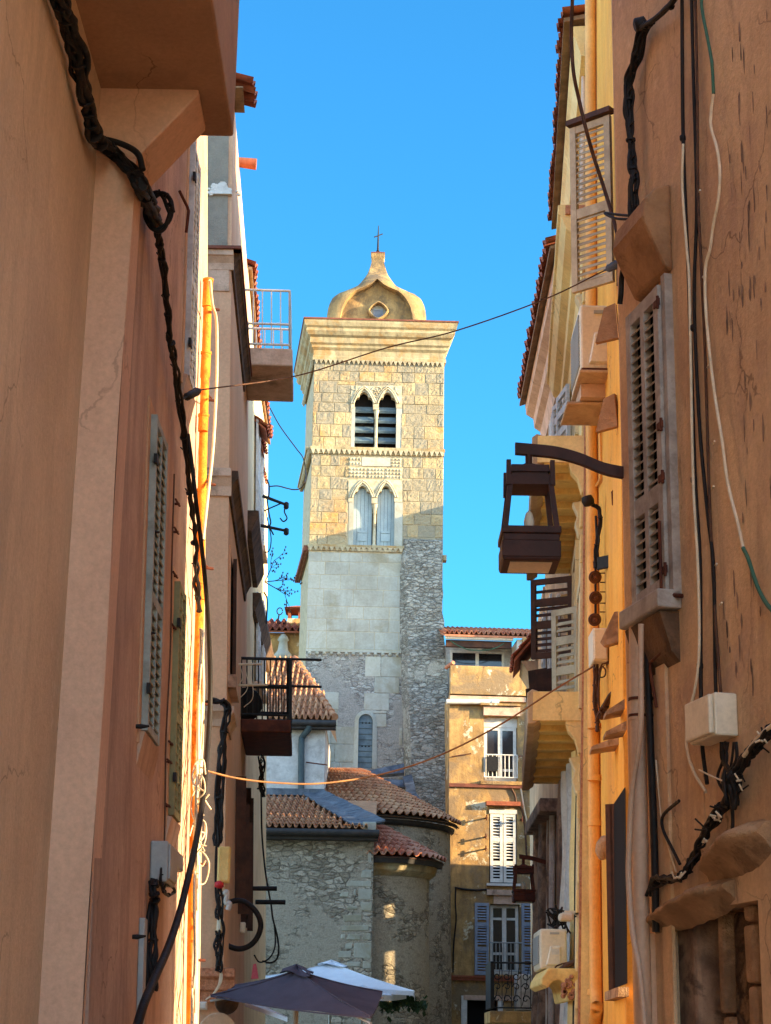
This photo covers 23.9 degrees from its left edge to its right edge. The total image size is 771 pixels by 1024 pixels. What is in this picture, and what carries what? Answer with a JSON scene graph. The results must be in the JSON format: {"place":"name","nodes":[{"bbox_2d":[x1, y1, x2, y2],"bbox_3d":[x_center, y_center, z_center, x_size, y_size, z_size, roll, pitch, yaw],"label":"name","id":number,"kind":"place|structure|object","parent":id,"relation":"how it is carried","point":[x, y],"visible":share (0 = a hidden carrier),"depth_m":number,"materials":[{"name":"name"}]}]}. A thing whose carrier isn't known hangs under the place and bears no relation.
{"place":"outdoors","nodes":[
{"label":"outdoors","id":0,"kind":"place"},
{"bbox_2d":[241,687,261,718],"bbox_3d":[-1.818,2.497,23.608,0.433,0.451,0.184,1,-17,0],"label":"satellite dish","id":1,"kind":"object","parent":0,"point":[255,701],"visible":0.59,"depth_m":23.56,"materials":[{"name":"black metal"}]},
{"bbox_2d":[265,655,461,1023],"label":"church","id":2,"kind":"structure","parent":0,"point":[358,880],"depth_m":41.73,"materials":[{"name":"stone"}]},
{"bbox_2d":[378,986,428,1022],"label":"hanging plant","id":3,"kind":"object","parent":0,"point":[412,1003],"visible":0.91,"depth_m":35.99,"materials":[{"name":"green plant"}]},
{"bbox_2d":[235,0,584,645],"label":"sky","id":4,"kind":"structure","parent":0,"point":[428,123],"materials":[{"name":"blue"}]},
{"bbox_2d":[514,974,531,1010],"bbox_3d":[2.622,9.140,34.591,0.300,0.660,0.700,1,-17,0],"label":"cabinet","id":5,"kind":"object","parent":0,"point":[520,991],"visible":0.67,"depth_m":34.27,"materials":[{"name":"grey metal"}]},
{"bbox_2d":[555,959,574,967],"bbox_3d":[1.818,4.479,17.977,0.316,0.178,0.060,1,-17,0],"label":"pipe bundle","id":6,"kind":"object","parent":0,"point":[569,964],"visible":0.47,"depth_m":17.96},
{"label":"street","id":7,"kind":"structure","parent":0,"visible":0},
{"bbox_2d":[0,0,238,1023],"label":"plaster house","id":8,"kind":"structure","parent":7,"relation":"on","point":[164,76],"depth_m":8.81,"materials":[{"name":"orange paint"}]},
{"bbox_2d":[38,136,219,1023],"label":"plaster house","id":9,"kind":"structure","parent":7,"relation":"on","point":[107,825],"depth_m":10.36,"materials":[{"name":"pink paint"}]},
{"bbox_2d":[48,0,201,613],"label":"cable bundle","id":10,"kind":"object","parent":9,"relation":"attached to","point":[73,37],"visible":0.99,"depth_m":10.12,"materials":[{"name":"black rubber"}]},
{"bbox_2d":[107,137,145,171],"bbox_3d":[-1.510,-1.989,10.054,0.395,0.257,0.094,-5,-17,19],"label":"cable loop","id":11,"kind":"object","parent":10,"relation":"attached to","point":[135,151],"visible":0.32,"depth_m":10.02,"materials":[{"name":"black rubber"}]},
{"bbox_2d":[133,434,212,1023],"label":"hanging cable","id":12,"kind":"object","parent":10,"relation":"hanging from","point":[151,986],"visible":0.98,"depth_m":12.81,"materials":[{"name":"black rubber"}]},
{"bbox_2d":[146,867,175,992],"bbox_3d":[-1.423,2.655,11.464,0.096,0.768,0.872,1,-17,0],"label":"cable bundle","id":13,"kind":"object","parent":9,"relation":"attached to","point":[153,890],"visible":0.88,"depth_m":11.11,"materials":[{"name":"black rubber"}]},
{"bbox_2d":[150,841,182,887],"bbox_3d":[-1.407,2.306,11.787,0.131,0.251,0.920,1,-17,0],"label":"meter box","id":14,"kind":"object","parent":9,"relation":"attached to","point":[167,856],"visible":0.91,"depth_m":11.37,"materials":[{"name":"grey plastic"}]},
{"bbox_2d":[164,474,174,840],"bbox_3d":[-1.459,0.955,12.275,0.062,2.538,0.120,-2,-17,10],"label":"wall cable","id":15,"kind":"object","parent":9,"relation":"attached to","point":[169,656],"depth_m":12.31,"materials":[{"name":"black rubber"}]},
{"bbox_2d":[182,387,200,400],"bbox_3d":[-1.408,-0.845,13.122,0.066,0.315,0.619,-1,-17,7],"label":"strain insulator","id":16,"kind":"object","parent":9,"relation":"attached to","point":[192,393],"visible":0.97,"depth_m":13.11,"materials":[{"name":"grey ceramic"}]},
{"bbox_2d":[201,270,603,390],"bbox_3d":[0.135,-1.223,14.033,3.013,1.001,1.024,1,-17,0],"label":"span wire","id":17,"kind":"object","parent":16,"relation":"attached to","point":[406,342],"visible":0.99,"depth_m":13.97,"materials":[{"name":"black metal"}]},
{"bbox_2d":[189,628,210,1023],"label":"cable tangle","id":18,"kind":"object","parent":9,"relation":"attached to","point":[198,776],"visible":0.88,"depth_m":13.11,"materials":[{"name":"beige plastic"}]},
{"bbox_2d":[202,279,218,540],"bbox_3d":[-1.376,-0.701,14.338,0.071,2.154,0.833,1,-17,0],"label":"wall cable","id":19,"kind":"object","parent":9,"relation":"attached to","point":[215,412],"depth_m":14.55,"materials":[{"name":"white plastic"}]},
{"bbox_2d":[250,345,273,1023],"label":"plaster house","id":20,"kind":"structure","parent":7,"relation":"on","point":[261,643],"depth_m":30.99,"materials":[{"name":"beige paint"}]},
{"bbox_2d":[263,592,267,623],"bbox_3d":[-2.001,1.594,30.285,0.086,0.551,0.028,1,-17,0],"label":"drop wire","id":21,"kind":"object","parent":20,"relation":"attached to","point":[266,606],"visible":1,"depth_m":30.28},
{"bbox_2d":[265,510,271,552],"bbox_3d":[-1.978,0.329,30.660,0.130,0.759,0.020,1,-17,0],"label":"drop wire","id":22,"kind":"object","parent":20,"relation":"attached to","point":[270,532],"visible":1,"depth_m":30.64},
{"bbox_2d":[266,480,273,534],"bbox_3d":[-1.949,-0.079,30.781,0.163,0.975,0.028,1,-17,0],"label":"drop wire","id":23,"kind":"object","parent":20,"relation":"attached to","point":[268,506],"visible":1,"depth_m":30.78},
{"bbox_2d":[261,524,288,535],"bbox_3d":[-1.915,0.299,31.191,0.520,0.201,0.090,1,-17,0],"label":"pulley arm","id":24,"kind":"object","parent":20,"relation":"attached to","point":[286,531],"visible":0.85,"depth_m":31.17},
{"bbox_2d":[262,495,288,521],"bbox_3d":[-1.896,-0.064,31.298,0.467,0.491,0.090,1,-17,0],"label":"pulley arm","id":25,"kind":"object","parent":20,"relation":"attached to","point":[286,505],"visible":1,"depth_m":31.30},
{"bbox_2d":[264,546,301,612],"bbox_3d":[-1.681,1.142,31.028,0.509,1.143,0.599,-11,-20,35],"label":"dry plant","id":26,"kind":"object","parent":20,"relation":"attached to","point":[282,580],"visible":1,"depth_m":30.95,"materials":[{"name":"plant"}]},
{"bbox_2d":[269,406,306,489],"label":"drop wire","id":27,"kind":"object","parent":20,"relation":"attached to","point":[300,454],"visible":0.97,"depth_m":42.10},
{"bbox_2d":[210,964,382,1023],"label":"parasol","id":28,"kind":"object","parent":7,"relation":"on","point":[295,988],"visible":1,"depth_m":16.21,"materials":[{"name":"purple fabric"}]},
{"bbox_2d":[266,960,414,1023],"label":"parasol","id":29,"kind":"object","parent":7,"relation":"on","point":[333,970],"visible":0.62,"depth_m":34.85,"materials":[{"name":"white fabric"}]},
{"bbox_2d":[293,225,458,825],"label":"bell tower","id":30,"kind":"structure","parent":7,"relation":"on","point":[369,572],"depth_m":56.34,"materials":[{"name":"stone"}]},
{"bbox_2d":[353,710,376,768],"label":"small window","id":31,"kind":"structure","parent":30,"relation":"in","point":[365,726],"depth_m":54.32,"materials":[{"name":"glass"}]},
{"bbox_2d":[348,479,402,551],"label":"twin window","id":32,"kind":"structure","parent":30,"relation":"in","point":[376,507],"depth_m":56.47,"materials":[{"name":"stone"}]},
{"bbox_2d":[351,386,401,447],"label":"twin window","id":33,"kind":"structure","parent":30,"relation":"in","point":[376,420],"depth_m":57.41,"materials":[{"name":"stone"}]},
{"bbox_2d":[359,985,406,1023],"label":"parasol","id":34,"kind":"object","parent":7,"relation":"on","point":[389,997],"visible":0.3,"depth_m":33.67,"materials":[{"name":"white fabric"}]},
{"bbox_2d":[439,626,531,1023],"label":"plaster house","id":35,"kind":"structure","parent":7,"relation":"on","point":[486,692],"depth_m":51.80,"materials":[{"name":"orange paint"}]},
{"bbox_2d":[452,888,456,972],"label":"wall cable","id":36,"kind":"object","parent":35,"relation":"attached to","point":[454,933],"depth_m":50.73,"materials":[{"name":"black rubber"}]},
{"bbox_2d":[455,887,486,890],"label":"wall cable","id":37,"kind":"object","parent":35,"relation":"attached to","point":[471,889],"depth_m":51.09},
{"bbox_2d":[450,640,503,650],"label":"washing line","id":38,"kind":"object","parent":35,"relation":"attached to","point":[475,650],"visible":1,"depth_m":53.72,"materials":[{"name":"grey"}]},
{"bbox_2d":[450,650,503,666],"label":"terrace window","id":39,"kind":"structure","parent":35,"relation":"in","point":[460,657],"depth_m":54.64,"materials":[{"name":"white paint"}]},
{"bbox_2d":[467,1000,496,1023],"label":"door","id":40,"kind":"structure","parent":35,"relation":"in","point":[476,1010],"depth_m":50.42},
{"bbox_2d":[484,727,515,780],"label":"window","id":41,"kind":"structure","parent":35,"relation":"in","point":[499,740],"depth_m":52.50,"materials":[{"name":"white paint"}]},
{"bbox_2d":[490,905,517,974],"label":"window","id":42,"kind":"structure","parent":35,"relation":"in","point":[503,918],"depth_m":51.03,"materials":[{"name":"white paint"}]},
{"bbox_2d":[511,789,527,854],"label":"wall cable","id":43,"kind":"object","parent":35,"relation":"attached to","point":[514,794],"depth_m":51.75,"materials":[{"name":"plastic"}]},
{"bbox_2d":[520,788,529,836],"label":"wall cable","id":44,"kind":"object","parent":35,"relation":"attached to","point":[523,805],"depth_m":51.87,"materials":[{"name":"grey plastic"}]},
{"bbox_2d":[484,586,544,1023],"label":"plaster house","id":45,"kind":"structure","parent":7,"relation":"on","point":[520,657],"depth_m":33.96,"materials":[{"name":"paint"}]},
{"bbox_2d":[517,235,568,1023],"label":"plaster house","id":46,"kind":"structure","parent":7,"relation":"on","point":[536,397],"depth_m":27.54,"materials":[{"name":"beige paint"}]},
{"bbox_2d":[512,854,545,902],"bbox_3d":[2.274,5.455,27.077,0.777,0.708,0.334,1,-17,0],"label":"street lantern","id":47,"kind":"object","parent":46,"relation":"attached to","point":[523,895],"visible":0.83,"depth_m":26.97,"materials":[{"name":"brown metal"}]},
{"bbox_2d":[522,4,589,1023],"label":"plaster house","id":48,"kind":"structure","parent":7,"relation":"on","point":[555,743],"depth_m":19.88,"materials":[{"name":"paint"}]},
{"bbox_2d":[533,929,566,971],"bbox_3d":[1.677,4.492,18.627,0.284,0.397,0.804,1,-17,0],"label":"air conditioner","id":49,"kind":"object","parent":48,"relation":"on","point":[549,948],"visible":0.91,"depth_m":18.28,"materials":[{"name":"beige paint"}]},
{"bbox_2d":[545,905,570,933],"bbox_3d":[1.760,4.145,18.493,0.263,0.287,0.300,1,-17,0],"label":"cable bundle","id":50,"kind":"object","parent":49,"relation":"on","point":[554,917],"visible":0.81,"depth_m":18.44,"materials":[{"name":"black rubber"}]},
{"bbox_2d":[558,911,578,921],"bbox_3d":[1.850,3.965,17.712,0.331,0.175,0.160,1,-17,0],"label":"security light","id":51,"kind":"object","parent":48,"relation":"attached to","point":[567,916],"visible":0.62,"depth_m":17.65,"materials":[{"name":"beige plastic"}]},
{"bbox_2d":[566,0,633,1023],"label":"plaster house","id":52,"kind":"structure","parent":7,"relation":"on","point":[610,991],"depth_m":15.95,"materials":[{"name":"paint"}]},
{"bbox_2d":[561,368,607,425],"bbox_3d":[1.955,-1.075,17.026,0.539,0.228,0.980,1,-17,0],"label":"wall shelf","id":53,"kind":"object","parent":52,"relation":"attached to","point":[583,406],"depth_m":16.89,"materials":[{"name":"orange concrete"}]},
{"bbox_2d":[570,305,606,393],"bbox_3d":[1.956,-1.500,17.128,0.351,0.642,0.824,1,-17,0],"label":"air conditioner","id":54,"kind":"object","parent":53,"relation":"on","point":[587,351],"visible":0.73,"depth_m":16.79,"materials":[{"name":"beige paint"}]},
{"bbox_2d":[581,495,602,568],"bbox_3d":[1.873,0.180,16.514,0.205,0.677,0.112,13,-20,-35],"label":"cable bundle","id":55,"kind":"object","parent":52,"relation":"attached to","point":[587,500],"visible":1,"depth_m":16.53,"materials":[{"name":"black rubber"}]},
{"bbox_2d":[588,516,601,625],"bbox_3d":[1.905,0.520,16.462,0.107,1.056,0.166,-12,-21,38],"label":"insulator string","id":56,"kind":"object","parent":52,"relation":"attached to","point":[595,595],"visible":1,"depth_m":16.36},
{"bbox_2d":[588,628,607,668],"bbox_3d":[1.880,1.206,16.097,0.131,0.296,0.365,1,-17,0],"label":"junction box","id":57,"kind":"object","parent":52,"relation":"attached to","point":[598,652],"visible":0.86,"depth_m":15.94,"materials":[{"name":"beige plastic"}]},
{"bbox_2d":[208,665,593,784],"bbox_3d":[0.194,1.716,15.158,3.653,1.278,0.163,9,-18,-26],"label":"span wire","id":58,"kind":"object","parent":57,"relation":"attached to","point":[527,707],"visible":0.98,"depth_m":15.11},
{"bbox_2d":[595,415,601,486],"bbox_3d":[2.025,-0.570,17.373,0.034,0.756,0.743,0,-17,2],"label":"wall cable","id":59,"kind":"object","parent":52,"relation":"attached to","point":[600,458],"depth_m":17.02,"materials":[{"name":"orange plastic"}]},
{"bbox_2d":[595,835,605,859],"bbox_3d":[1.865,2.845,15.432,0.166,0.201,0.201,1,-17,0],"label":"wall lamp","id":60,"kind":"object","parent":52,"relation":"attached to","point":[600,850],"visible":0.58,"depth_m":15.38,"materials":[{"name":"stone"}]},
{"bbox_2d":[592,661,610,732],"bbox_3d":[1.967,1.547,15.707,0.136,0.639,0.622,6,-17,-17],"label":"cable bundle","id":61,"kind":"object","parent":52,"relation":"attached to","point":[602,709],"visible":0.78,"depth_m":15.92,"materials":[{"name":"black rubber"}]},
{"bbox_2d":[611,0,770,1023],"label":"plaster house","id":62,"kind":"structure","parent":7,"relation":"on","point":[705,954],"depth_m":10.27,"materials":[{"name":"paint"}]},
{"bbox_2d":[498,442,623,573],"bbox_3d":[1.123,-0.041,11.490,0.805,0.821,0.371,1,-17,0],"label":"street lantern","id":63,"kind":"object","parent":62,"relation":"attached to","point":[528,547],"visible":1,"depth_m":11.40,"materials":[{"name":"brown metal"}]},
{"bbox_2d":[570,0,616,232],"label":"span wire","id":64,"kind":"object","parent":62,"relation":"attached to","point":[601,180],"visible":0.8,"depth_m":12.71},
{"bbox_2d":[604,260,617,271],"bbox_3d":[1.623,-1.758,13.044,0.065,0.491,1.206,0,-17,2],"label":"strain insulator","id":65,"kind":"object","parent":62,"relation":"attached to","point":[612,266],"visible":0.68,"depth_m":12.85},
{"bbox_2d":[626,624,647,1023],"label":"cable","id":66,"kind":"object","parent":62,"relation":"attached to","point":[640,979],"visible":1,"depth_m":10.44,"materials":[{"name":"beige plastic"}]},
{"bbox_2d":[604,0,677,303],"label":"cable bundle","id":67,"kind":"object","parent":62,"relation":"attached to","point":[642,26],"visible":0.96,"depth_m":11.68,"materials":[{"name":"black rubber"}]},
{"bbox_2d":[644,652,659,931],"bbox_3d":[1.537,1.515,10.520,0.043,1.784,0.074,5,-17,-13],"label":"wall cable","id":68,"kind":"object","parent":62,"relation":"attached to","point":[652,794],"depth_m":10.47,"materials":[{"name":"black rubber"}]},
{"bbox_2d":[655,760,676,870],"bbox_3d":[1.591,1.722,10.339,0.012,0.666,0.265,5,-17,-13],"label":"wall cable","id":69,"kind":"object","parent":62,"relation":"attached to","point":[671,857],"depth_m":10.41,"materials":[{"name":"black rubber"}]},
{"bbox_2d":[661,273,681,592],"bbox_3d":[1.682,-0.472,10.724,0.050,2.004,0.058,5,-17,-13],"label":"window frame","id":70,"kind":"structure","parent":62,"relation":"in","point":[675,582],"depth_m":10.70,"materials":[{"name":"grey paint"}]},
{"bbox_2d":[681,144,706,792],"bbox_3d":[1.719,-0.314,10.405,0.017,3.864,0.274,5,-17,-13],"label":"wall cable","id":71,"kind":"object","parent":62,"relation":"attached to","point":[692,474],"depth_m":10.30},
{"bbox_2d":[680,0,708,784],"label":"wall cable","id":72,"kind":"object","parent":62,"relation":"attached to","point":[704,765],"depth_m":10.39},
{"bbox_2d":[690,0,717,691],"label":"wall cable","id":73,"kind":"object","parent":62,"relation":"attached to","point":[696,355],"depth_m":10.42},
{"bbox_2d":[700,0,714,93],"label":"wall cable","id":74,"kind":"object","parent":62,"relation":"attached to","point":[708,46],"depth_m":10.57,"materials":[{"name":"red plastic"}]},
{"bbox_2d":[645,720,770,896],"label":"cable bundle","id":75,"kind":"object","parent":62,"relation":"attached to","point":[735,776],"visible":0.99,"depth_m":9.45,"materials":[{"name":"black rubber"}]},
{"bbox_2d":[694,0,721,692],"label":"wall cable","id":76,"kind":"object","parent":62,"relation":"attached to","point":[704,339],"depth_m":10.33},
{"bbox_2d":[685,692,737,745],"bbox_3d":[1.728,1.102,9.678,0.160,0.228,0.353,5,-17,-13],"label":"junction box","id":77,"kind":"object","parent":62,"relation":"attached to","point":[710,719],"visible":1,"depth_m":9.54,"materials":[{"name":"beige plastic"}]},
{"bbox_2d":[703,94,743,546],"bbox_3d":[1.854,-1.077,10.104,0.020,2.751,0.384,5,-17,-13],"label":"wall cable","id":78,"kind":"object","parent":62,"relation":"attached to","point":[706,320],"depth_m":10.25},
{"bbox_2d":[741,546,770,611],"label":"wall cable","id":79,"kind":"object","parent":62,"relation":"attached to","point":[756,583],"depth_m":9.35,"materials":[{"name":"plastic"}]},
{"label":"ground","id":80,"kind":"structure","parent":0,"visible":0},
{"bbox_2d":[199,72,321,1023],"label":"plaster house","id":81,"kind":"structure","parent":80,"relation":"on","point":[229,580],"depth_m":21.09,"materials":[{"name":"white paint"}]},
{"bbox_2d":[199,1002,207,1009],"bbox_3d":[-1.862,5.015,18.481,0.106,0.082,0.135,1,-17,0],"label":"outdoor lamp","id":82,"kind":"object","parent":81,"relation":"attached to","point":[203,1005],"visible":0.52,"depth_m":18.42,"materials":[{"name":"white paint"}]},
{"bbox_2d":[205,971,222,999],"bbox_3d":[-1.735,4.792,18.440,0.169,0.306,0.013,1,-17,0],"label":"wall cable","id":83,"kind":"object","parent":81,"relation":"attached to","point":[219,982],"depth_m":18.44,"materials":[{"name":"white plastic"}]},
{"bbox_2d":[200,1012,234,1023],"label":"round sign","id":84,"kind":"object","parent":81,"relation":"attached to","point":[218,1018],"visible":1,"depth_m":16.63,"materials":[{"name":"white paint"}]},
{"bbox_2d":[205,698,232,846],"bbox_3d":[-1.776,2.704,19.006,0.319,1.576,0.092,1,-17,0],"label":"cable bundle","id":85,"kind":"object","parent":81,"relation":"attached to","point":[221,756],"visible":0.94,"depth_m":19.00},
{"bbox_2d":[213,808,224,973],"bbox_3d":[-1.710,3.868,18.714,0.161,1.708,0.079,1,-17,0],"label":"cable bundle","id":86,"kind":"object","parent":81,"relation":"attached to","point":[218,951],"visible":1,"depth_m":18.59,"materials":[{"name":"black rubber"}]},
{"bbox_2d":[214,881,223,888],"bbox_3d":[-1.707,3.828,18.683,0.100,0.079,0.114,1,-17,0],"label":"red cap","id":87,"kind":"object","parent":86,"relation":"attached to","point":[219,884],"visible":1,"depth_m":18.64,"materials":[{"name":"plastic"}]},
{"bbox_2d":[223,889,231,910],"bbox_3d":[-1.623,3.982,18.681,0.108,0.219,0.080,1,-17,0],"label":"wrapped joint","id":88,"kind":"object","parent":86,"relation":"attached to","point":[227,902],"visible":1,"depth_m":18.66,"materials":[{"name":"white plastic"}]},
{"bbox_2d":[217,920,221,931],"bbox_3d":[-1.703,4.252,18.707,0.057,0.118,0.135,1,-17,0],"label":"junction box","id":89,"kind":"object","parent":81,"relation":"attached to","point":[219,925],"visible":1,"depth_m":18.65,"materials":[{"name":"beige plastic"}]},
{"bbox_2d":[217,846,230,882],"bbox_3d":[-1.675,3.661,18.883,0.124,0.368,0.135,1,-17,0],"label":"junction box","id":90,"kind":"object","parent":81,"relation":"attached to","point":[224,862],"visible":0.94,"depth_m":18.83,"materials":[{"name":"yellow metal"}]},
{"bbox_2d":[215,990,238,1014],"bbox_3d":[-1.481,4.579,16.992,0.217,0.221,0.091,3,-17,-8],"label":"round sign","id":91,"kind":"object","parent":81,"relation":"attached to","point":[227,1007],"visible":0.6,"depth_m":16.94,"materials":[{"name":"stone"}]},
{"bbox_2d":[240,922,245,932],"bbox_3d":[-1.589,4.628,20.265,0.057,0.114,0.135,1,-17,0],"label":"junction box","id":92,"kind":"object","parent":81,"relation":"attached to","point":[242,927],"visible":1,"depth_m":20.21,"materials":[{"name":"beige plastic"}]},
{"bbox_2d":[229,898,262,951],"bbox_3d":[-1.595,4.519,19.930,0.518,0.577,0.060,1,-17,0],"label":"cable hoop","id":93,"kind":"object","parent":81,"relation":"attached to","point":[256,912],"visible":0.7,"depth_m":19.90,"materials":[{"name":"black rubber"}]},
{"bbox_2d":[238,663,267,706],"bbox_3d":[-1.748,2.158,22.710,0.560,0.568,0.041,1,-17,0],"label":"laundry pole","id":94,"kind":"object","parent":81,"relation":"attached to","point":[247,684],"visible":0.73,"depth_m":22.71,"materials":[{"name":"grey metal"}]},
{"bbox_2d":[251,964,258,978],"bbox_3d":[-1.530,5.389,21.352,0.090,0.180,0.020,1,-17,0],"label":"pennant","id":95,"kind":"object","parent":81,"relation":"attached to","point":[254,975],"visible":1,"depth_m":21.34,"materials":[{"name":"red fabric"}]},
{"bbox_2d":[257,755,265,799],"bbox_3d":[-1.661,3.551,24.389,0.116,0.609,0.108,14,-21,-37],"label":"cable bundle","id":96,"kind":"object","parent":81,"relation":"hanging from","point":[261,788],"visible":0.94,"depth_m":24.37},
{"bbox_2d":[245,1003,286,1021],"bbox_3d":[-1.367,5.392,19.765,0.440,0.312,3.068,4,-17,-11],"label":"awning","id":97,"kind":"object","parent":81,"relation":"attached to","point":[267,1010],"visible":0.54,"depth_m":18.93,"materials":[{"name":"white fabric"}]},
{"bbox_2d":[244,259,285,1023],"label":"plaster house","id":98,"kind":"structure","parent":80,"relation":"on","point":[254,546],"depth_m":27.56,"materials":[{"name":"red paint"}]},
{"bbox_2d":[260,770,279,963],"bbox_3d":[-1.634,4.925,25.650,0.363,2.799,0.028,1,-17,0],"label":"drop wire","id":99,"kind":"object","parent":98,"relation":"hanging from","point":[275,960],"visible":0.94,"depth_m":25.56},
{"bbox_2d":[254,927,275,962],"bbox_3d":[-1.676,5.940,25.349,0.309,0.665,0.024,1,-17,0],"label":"drop wire","id":100,"kind":"object","parent":99,"relation":"hanging from","point":[272,952],"visible":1,"depth_m":25.28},
{"bbox_2d":[267,606,299,657],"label":"plaster house","id":101,"kind":"structure","parent":80,"relation":"on","point":[284,639],"depth_m":61.28,"materials":[{"name":"paint"}]},
{"bbox_2d":[276,607,284,623],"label":"aerial","id":102,"kind":"object","parent":101,"relation":"attached to","point":[279,615],"visible":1,"depth_m":62.54,"materials":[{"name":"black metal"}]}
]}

